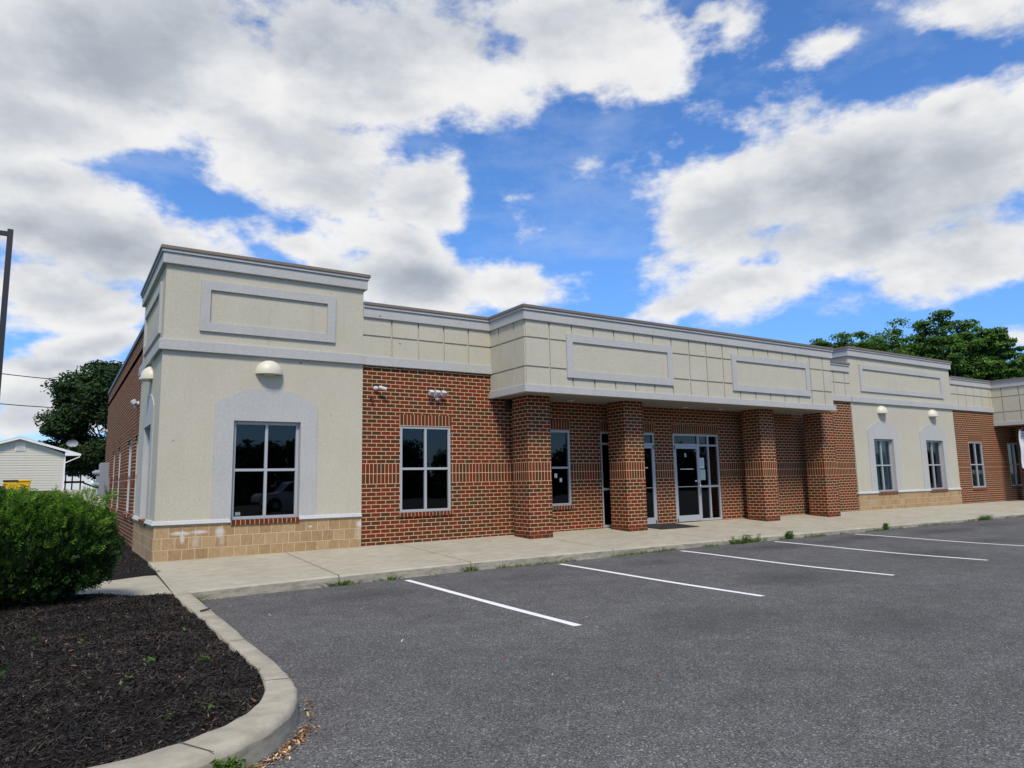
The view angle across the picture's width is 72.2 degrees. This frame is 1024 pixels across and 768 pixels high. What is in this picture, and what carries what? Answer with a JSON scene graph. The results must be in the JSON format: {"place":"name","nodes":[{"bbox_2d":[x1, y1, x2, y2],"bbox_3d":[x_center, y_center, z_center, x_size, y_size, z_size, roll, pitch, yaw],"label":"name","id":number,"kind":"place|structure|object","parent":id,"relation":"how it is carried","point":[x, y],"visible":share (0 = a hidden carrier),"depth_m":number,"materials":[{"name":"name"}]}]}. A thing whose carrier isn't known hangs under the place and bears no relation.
{"place":"outdoors","nodes":[
{"label":"outdoors","id":0,"kind":"place"},
{"bbox_2d":[61,489,100,505],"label":"driveway","id":1,"kind":"structure","parent":0,"point":[69,491],"depth_m":39.22,"materials":[{"name":"concrete"}]},
{"bbox_2d":[74,575,172,595],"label":"walkway","id":2,"kind":"structure","parent":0,"point":[146,585],"depth_m":9.67,"materials":[{"name":"concrete"}]},
{"bbox_2d":[0,545,264,767],"bbox_3d":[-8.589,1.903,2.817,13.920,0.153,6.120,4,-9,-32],"label":"mulch bed","id":3,"kind":"object","parent":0,"point":[73,752],"visible":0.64,"depth_m":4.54,"materials":[{"name":"black wood"}]},
{"bbox_2d":[0,483,128,607],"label":"yew bush","id":4,"kind":"object","parent":3,"relation":"on","point":[55,545],"visible":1,"depth_m":7.92,"materials":[{"name":"green plant"}]},
{"bbox_2d":[1,627,214,719],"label":"mulch sprouts","id":5,"kind":"object","parent":3,"relation":"on","point":[149,660],"visible":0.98,"depth_m":5.26,"materials":[{"name":"green plant"}]},
{"bbox_2d":[107,543,167,587],"bbox_3d":[-10.742,3.861,17.621,1.630,0.447,18.900,4,-9,-32],"label":"mulch bed","id":6,"kind":"object","parent":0,"point":[124,575],"visible":0.1,"depth_m":11.36,"materials":[{"name":"black wood"}]},
{"bbox_2d":[0,0,1023,488],"label":"sky","id":7,"kind":"structure","parent":0,"point":[797,171],"materials":[{"name":"blue"}]},
{"bbox_2d":[38,490,1002,568],"bbox_3d":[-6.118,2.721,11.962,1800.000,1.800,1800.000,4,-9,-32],"label":"ground","id":8,"kind":"structure","parent":0,"point":[313,564],"depth_m":19.22,"materials":[{"name":"green plant"}]},
{"bbox_2d":[0,229,13,392],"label":"light pole","id":9,"kind":"object","parent":8,"relation":"on","point":[8,233],"visible":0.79,"depth_m":17.34,"materials":[{"name":"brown metal"}]},
{"bbox_2d":[3,480,17,491],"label":"wheeled bin","id":10,"kind":"object","parent":8,"relation":"on","point":[11,482],"visible":0.52,"depth_m":41.76,"materials":[{"name":"yellow plastic"}]},
{"bbox_2d":[16,480,30,490],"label":"wheeled bin","id":11,"kind":"object","parent":8,"relation":"on","point":[25,482],"visible":0.48,"depth_m":42.15,"materials":[{"name":"yellow plastic"}]},
{"bbox_2d":[0,436,80,490],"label":"house","id":12,"kind":"structure","parent":8,"relation":"on","point":[39,465],"depth_m":46.10,"materials":[{"name":"plastic"}]},
{"bbox_2d":[66,440,77,449],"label":"satellite dish","id":13,"kind":"object","parent":12,"relation":"attached to","point":[72,443],"visible":0.98,"depth_m":47.70,"materials":[{"name":"grey metal"}]},
{"bbox_2d":[64,465,90,489],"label":"house","id":14,"kind":"structure","parent":8,"relation":"on","point":[75,486],"depth_m":75.99,"materials":[{"name":"white"}]},
{"bbox_2d":[33,359,123,481],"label":"maple tree","id":15,"kind":"object","parent":8,"relation":"on","point":[77,414],"visible":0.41,"depth_m":49.13,"materials":[{"name":"green plant"}]},
{"bbox_2d":[0,403,58,407],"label":"power line","id":16,"kind":"object","parent":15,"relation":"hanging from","point":[29,406],"visible":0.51,"depth_m":48.70,"materials":[{"name":"black metal"}]},
{"bbox_2d":[2,373,58,379],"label":"power line","id":17,"kind":"object","parent":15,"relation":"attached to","point":[28,376],"visible":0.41,"depth_m":48.70,"materials":[{"name":"black metal"}]},
{"bbox_2d":[64,465,97,489],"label":"wooden deck","id":18,"kind":"structure","parent":8,"relation":"on","point":[72,482],"depth_m":52.06,"materials":[{"name":"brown wood"}]},
{"bbox_2d":[89,590,297,767],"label":"kerb","id":19,"kind":"structure","parent":8,"relation":"on","point":[266,725],"depth_m":4.05,"materials":[{"name":"concrete"}]},
{"bbox_2d":[102,244,1023,562],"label":"commercial building","id":20,"kind":"structure","parent":8,"relation":"on","point":[216,446],"depth_m":15.50,"materials":[{"name":"brick"}]},
{"bbox_2d":[91,463,109,508],"bbox_3d":[-13.841,3.809,23.549,0.478,2.310,1.500,4,-9,-32],"label":"electrical cabinet","id":21,"kind":"object","parent":20,"relation":"attached to","point":[101,474],"visible":0.86,"depth_m":23.49,"materials":[{"name":"grey metal"}]},
{"bbox_2d":[109,442,115,510],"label":"window","id":22,"kind":"structure","parent":20,"relation":"in","point":[114,445],"depth_m":22.45,"materials":[{"name":"silver metal"}]},
{"bbox_2d":[114,437,121,513],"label":"window","id":23,"kind":"structure","parent":20,"relation":"in","point":[120,440],"depth_m":20.50,"materials":[{"name":"silver metal"}]},
{"bbox_2d":[122,428,132,517],"bbox_3d":[-9.399,2.197,17.302,0.165,2.122,1.232,4,-9,-32],"label":"window","id":24,"kind":"structure","parent":20,"relation":"in","point":[130,433],"depth_m":17.68,"materials":[{"name":"silver metal"}]},
{"bbox_2d":[129,424,138,520],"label":"window","id":25,"kind":"structure","parent":20,"relation":"in","point":[137,426],"depth_m":16.06,"materials":[{"name":"silver metal"}]},
{"bbox_2d":[130,399,138,408],"bbox_3d":[-8.542,0.463,15.896,0.175,0.227,0.245,4,-9,-32],"label":"floodlight","id":26,"kind":"object","parent":20,"relation":"attached to","point":[134,402],"visible":1,"depth_m":15.86,"materials":[{"name":"grey plastic"}]},
{"bbox_2d":[138,436,149,525],"bbox_3d":[-7.024,1.763,13.621,0.215,1.882,1.204,4,-9,-32],"label":"window","id":27,"kind":"structure","parent":20,"relation":"in","point":[140,521],"depth_m":14.00,"materials":[{"name":"silver metal"}]},
{"bbox_2d":[139,366,152,381],"bbox_3d":[-7.110,-0.202,13.633,0.219,0.295,0.504,4,-9,-32],"label":"wall lamp","id":28,"kind":"object","parent":20,"relation":"attached to","point":[146,375],"visible":1,"depth_m":13.49,"materials":[{"name":"beige plastic"}]},
{"bbox_2d":[230,421,298,524],"bbox_3d":[-4.605,1.651,13.141,1.227,1.882,0.200,4,-9,-32],"label":"window","id":29,"kind":"structure","parent":20,"relation":"in","point":[265,454],"depth_m":13.17,"materials":[{"name":"black glass"}]},
{"bbox_2d":[255,360,282,375],"bbox_3d":[-4.557,-0.312,13.261,0.504,0.295,0.219,4,-9,-32],"label":"wall lamp","id":30,"kind":"object","parent":20,"relation":"attached to","point":[269,368],"visible":1,"depth_m":13.21,"materials":[{"name":"beige"}]},
{"bbox_2d":[373,386,386,390],"bbox_3d":[-2.714,0.088,14.457,0.294,0.108,0.117,-2,-8,3],"label":"security camera","id":31,"kind":"object","parent":20,"relation":"attached to","point":[380,387],"visible":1,"depth_m":14.43,"materials":[{"name":"grey plastic"}]},
{"bbox_2d":[399,414,451,516],"bbox_3d":[-1.843,1.723,14.927,1.224,2.122,0.137,4,-9,-32],"label":"window","id":32,"kind":"structure","parent":20,"relation":"in","point":[425,472],"depth_m":14.93,"materials":[{"name":"black glass"}]},
{"bbox_2d":[428,390,446,400],"bbox_3d":[-1.614,0.247,15.152,0.390,0.227,0.175,4,-9,-32],"label":"floodlight","id":33,"kind":"object","parent":20,"relation":"attached to","point":[435,394],"visible":1,"depth_m":15.12,"materials":[{"name":"grey plastic"}]},
{"bbox_2d":[550,420,572,509],"bbox_3d":[0.903,1.913,16.680,1.222,2.122,0.137,4,-9,-32],"label":"window","id":34,"kind":"structure","parent":20,"relation":"in","point":[559,429],"depth_m":16.86,"materials":[{"name":"black glass"}]},
{"bbox_2d":[644,445,656,523],"bbox_3d":[3.353,2.602,18.161,0.910,2.027,0.064,4,-9,-31],"label":"door","id":35,"kind":"structure","parent":20,"relation":"in","point":[648,450],"depth_m":18.32,"materials":[{"name":"black glass"}]},
{"bbox_2d":[674,446,701,521],"bbox_3d":[4.774,2.692,19.035,0.909,2.020,0.102,4,-9,-32],"label":"door","id":36,"kind":"structure","parent":20,"relation":"in","point":[688,485],"depth_m":19.07,"materials":[{"name":"black glass"}]},
{"bbox_2d":[877,406,887,413],"bbox_3d":[12.933,0.895,24.427,0.504,0.295,0.219,4,-9,-32],"label":"wall lamp","id":37,"kind":"object","parent":20,"relation":"attached to","point":[882,410],"visible":1,"depth_m":24.35,"materials":[{"name":"beige"}]},
{"bbox_2d":[874,439,898,494],"bbox_3d":[12.829,2.863,24.339,1.204,1.882,0.313,4,-9,-32],"label":"window","id":38,"kind":"structure","parent":20,"relation":"in","point":[882,462],"depth_m":24.52,"materials":[{"name":"black glass"}]},
{"bbox_2d":[928,410,938,416],"bbox_3d":[15.793,1.093,26.254,0.504,0.295,0.219,4,-9,-32],"label":"wall lamp","id":39,"kind":"object","parent":20,"relation":"attached to","point":[932,413],"visible":1,"depth_m":26.18,"materials":[{"name":"beige"}]},
{"bbox_2d":[926,441,948,491],"bbox_3d":[15.694,3.061,26.168,1.214,1.882,0.313,4,-9,-32],"label":"window","id":40,"kind":"structure","parent":20,"relation":"in","point":[934,464],"depth_m":26.40,"materials":[{"name":"black glass"}]},
{"bbox_2d":[967,436,987,489],"bbox_3d":[18.394,3.127,27.899,1.152,2.122,0.225,4,-9,-32],"label":"window","id":41,"kind":"structure","parent":20,"relation":"in","point":[975,440],"depth_m":28.03,"materials":[{"name":"black glass"}]},
{"bbox_2d":[1006,437,1022,487],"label":"window","id":42,"kind":"structure","parent":20,"relation":"in","point":[1012,446],"depth_m":29.64,"materials":[{"name":"black glass"}]},
{"bbox_2d":[1019,427,1023,467],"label":"banner","id":43,"kind":"object","parent":20,"relation":"hanging from","point":[1021,437],"visible":1,"depth_m":28.09,"materials":[{"name":"fabric"}]},
{"bbox_2d":[809,338,844,347],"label":"broadleaf tree","id":44,"kind":"object","parent":8,"relation":"on","point":[821,342],"depth_m":66.04,"materials":[{"name":"green plant"}]},
{"bbox_2d":[829,331,879,350],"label":"broadleaf tree","id":45,"kind":"object","parent":8,"relation":"on","point":[860,335],"visible":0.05,"depth_m":64.48,"materials":[{"name":"green plant"}]},
{"bbox_2d":[859,333,902,351],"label":"broadleaf tree","id":46,"kind":"object","parent":8,"relation":"on","point":[882,346],"visible":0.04,"depth_m":64.32,"materials":[{"name":"green plant"}]},
{"bbox_2d":[862,328,908,344],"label":"broadleaf tree","id":47,"kind":"object","parent":8,"relation":"on","point":[888,331],"visible":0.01,"depth_m":74.11,"materials":[{"name":"green plant"}]},
{"bbox_2d":[882,318,923,356],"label":"broadleaf tree","id":48,"kind":"object","parent":8,"relation":"on","point":[908,349],"visible":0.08,"depth_m":61.94,"materials":[{"name":"green plant"}]},
{"bbox_2d":[902,317,944,356],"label":"broadleaf tree","id":49,"kind":"object","parent":8,"relation":"on","point":[923,329],"visible":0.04,"depth_m":61.51,"materials":[{"name":"green plant"}]},
{"bbox_2d":[913,308,979,378],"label":"broadleaf tree","id":50,"kind":"object","parent":8,"relation":"on","point":[934,344],"visible":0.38,"depth_m":58.81,"materials":[{"name":"green plant"}]},
{"bbox_2d":[944,318,986,378],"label":"broadleaf tree","id":51,"kind":"object","parent":8,"relation":"on","point":[965,325],"visible":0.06,"depth_m":60.70,"materials":[{"name":"green plant"}]},
{"bbox_2d":[954,326,1015,380],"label":"broadleaf tree","id":52,"kind":"object","parent":8,"relation":"on","point":[979,360],"visible":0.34,"depth_m":57.83,"materials":[{"name":"green plant"}]},
{"bbox_2d":[979,330,1023,380],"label":"broadleaf tree","id":53,"kind":"object","parent":8,"relation":"on","point":[1007,354],"visible":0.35,"depth_m":57.44,"materials":[{"name":"green plant"}]},
{"bbox_2d":[1009,352,1023,376],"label":"broadleaf tree","id":54,"kind":"object","parent":8,"relation":"on","point":[1021,367],"visible":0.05,"depth_m":60.27,"materials":[{"name":"green plant"}]},
{"bbox_2d":[148,500,1023,599],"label":"sidewalk","id":55,"kind":"structure","parent":0,"point":[225,577],"depth_m":13.18,"materials":[{"name":"concrete"}]},
{"bbox_2d":[648,523,699,529],"bbox_3d":[3.933,3.594,17.746,1.330,0.059,0.890,4,-9,-32],"label":"doormat","id":56,"kind":"object","parent":55,"relation":"on","point":[667,526],"visible":0.93,"depth_m":17.66,"materials":[{"name":"black rubber"}]},
{"bbox_2d":[201,516,1023,767],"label":"parking lot","id":57,"kind":"structure","parent":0,"point":[776,676],"depth_m":5.92,"materials":[{"name":"grey asphalt"}]},
{"bbox_2d":[205,755,254,767],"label":"weed clump","id":58,"kind":"object","parent":57,"relation":"on","point":[233,762],"visible":1,"depth_m":3.58,"materials":[{"name":"green plant"}]},
{"bbox_2d":[321,579,358,586],"bbox_3d":[-2.529,2.966,10.480,0.644,0.099,0.217,4,-9,-32],"label":"weed clump","id":59,"kind":"object","parent":57,"relation":"on","point":[344,583],"visible":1,"depth_m":10.51,"materials":[{"name":"green plant"}]},
{"bbox_2d":[380,576,400,580],"bbox_3d":[-1.840,3.014,10.928,0.468,0.084,0.168,4,-9,-32],"label":"weed clump","id":60,"kind":"object","parent":57,"relation":"on","point":[390,577],"visible":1,"depth_m":10.93,"materials":[{"name":"green plant"}]},
{"bbox_2d":[458,566,478,571],"bbox_3d":[-0.682,3.062,11.682,0.448,0.116,0.212,4,-9,-32],"label":"weed clump","id":61,"kind":"object","parent":57,"relation":"on","point":[470,568],"visible":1,"depth_m":11.70,"materials":[{"name":"green plant"}]},
{"bbox_2d":[404,580,580,625],"bbox_3d":[-0.467,2.769,9.074,0.105,0.014,4.280,4,-9,-32],"label":"parking line","id":62,"kind":"object","parent":57,"relation":"on","point":[511,608],"visible":1,"depth_m":8.56,"materials":[{"name":"white paint"}]},
{"bbox_2d":[205,565,1022,767],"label":"leaf litter","id":63,"kind":"object","parent":57,"relation":"on","point":[286,748],"visible":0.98,"depth_m":4.11,"materials":[{"name":"brown plant"}]},
{"bbox_2d":[236,515,1023,767],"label":"gutter weeds","id":64,"kind":"object","parent":57,"relation":"on","point":[548,562],"visible":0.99,"depth_m":14.19,"materials":[{"name":"green plant"}]},
{"bbox_2d":[560,564,764,595],"bbox_3d":[2.013,2.933,10.658,0.105,0.029,4.280,4,-9,-32],"label":"parking line","id":65,"kind":"object","parent":57,"relation":"on","point":[665,580],"visible":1,"depth_m":10.26,"materials":[{"name":"white paint"}]},
{"bbox_2d":[719,534,768,544],"bbox_3d":[5.166,3.389,15.359,1.705,0.196,0.395,4,-9,-32],"label":"weed clump","id":66,"kind":"object","parent":57,"relation":"on","point":[743,538],"visible":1,"depth_m":15.40,"materials":[{"name":"green plant"}]},
{"bbox_2d":[685,551,891,574],"bbox_3d":[4.537,3.093,12.265,0.105,0.055,4.290,4,-9,-32],"label":"parking line","id":67,"kind":"object","parent":57,"relation":"on","point":[790,564],"visible":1,"depth_m":11.92,"materials":[{"name":"white paint"}]},
{"bbox_2d":[782,531,795,538],"bbox_3d":[6.432,3.490,16.245,0.493,0.194,0.223,6,-11,-42],"label":"weed clump","id":68,"kind":"object","parent":57,"relation":"on","point":[787,534],"visible":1,"depth_m":16.23,"materials":[{"name":"green plant"}]},
{"bbox_2d":[775,541,982,559],"bbox_3d":[7.003,3.263,13.840,0.105,0.056,4.290,4,-9,-32],"label":"parking line","id":69,"kind":"object","parent":57,"relation":"on","point":[881,551],"visible":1,"depth_m":13.63,"materials":[{"name":"white paint"}]},
{"bbox_2d":[881,523,890,529],"bbox_3d":[9.771,3.733,18.390,0.394,0.186,0.240,0,-8,-9],"label":"weed clump","id":70,"kind":"object","parent":57,"relation":"on","point":[885,525],"visible":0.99,"depth_m":18.37,"materials":[{"name":"green plant"}]},
{"bbox_2d":[860,534,1022,545],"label":"parking line","id":71,"kind":"object","parent":57,"relation":"on","point":[943,540],"visible":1,"depth_m":15.56,"materials":[{"name":"white paint"}]},
{"bbox_2d":[977,514,993,520],"bbox_3d":[14.331,4.012,21.264,1.418,0.227,0.448,4,-9,-32],"label":"weed clump","id":72,"kind":"object","parent":57,"relation":"on","point":[987,516],"visible":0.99,"depth_m":21.25,"materials":[{"name":"green plant"}]}
]}

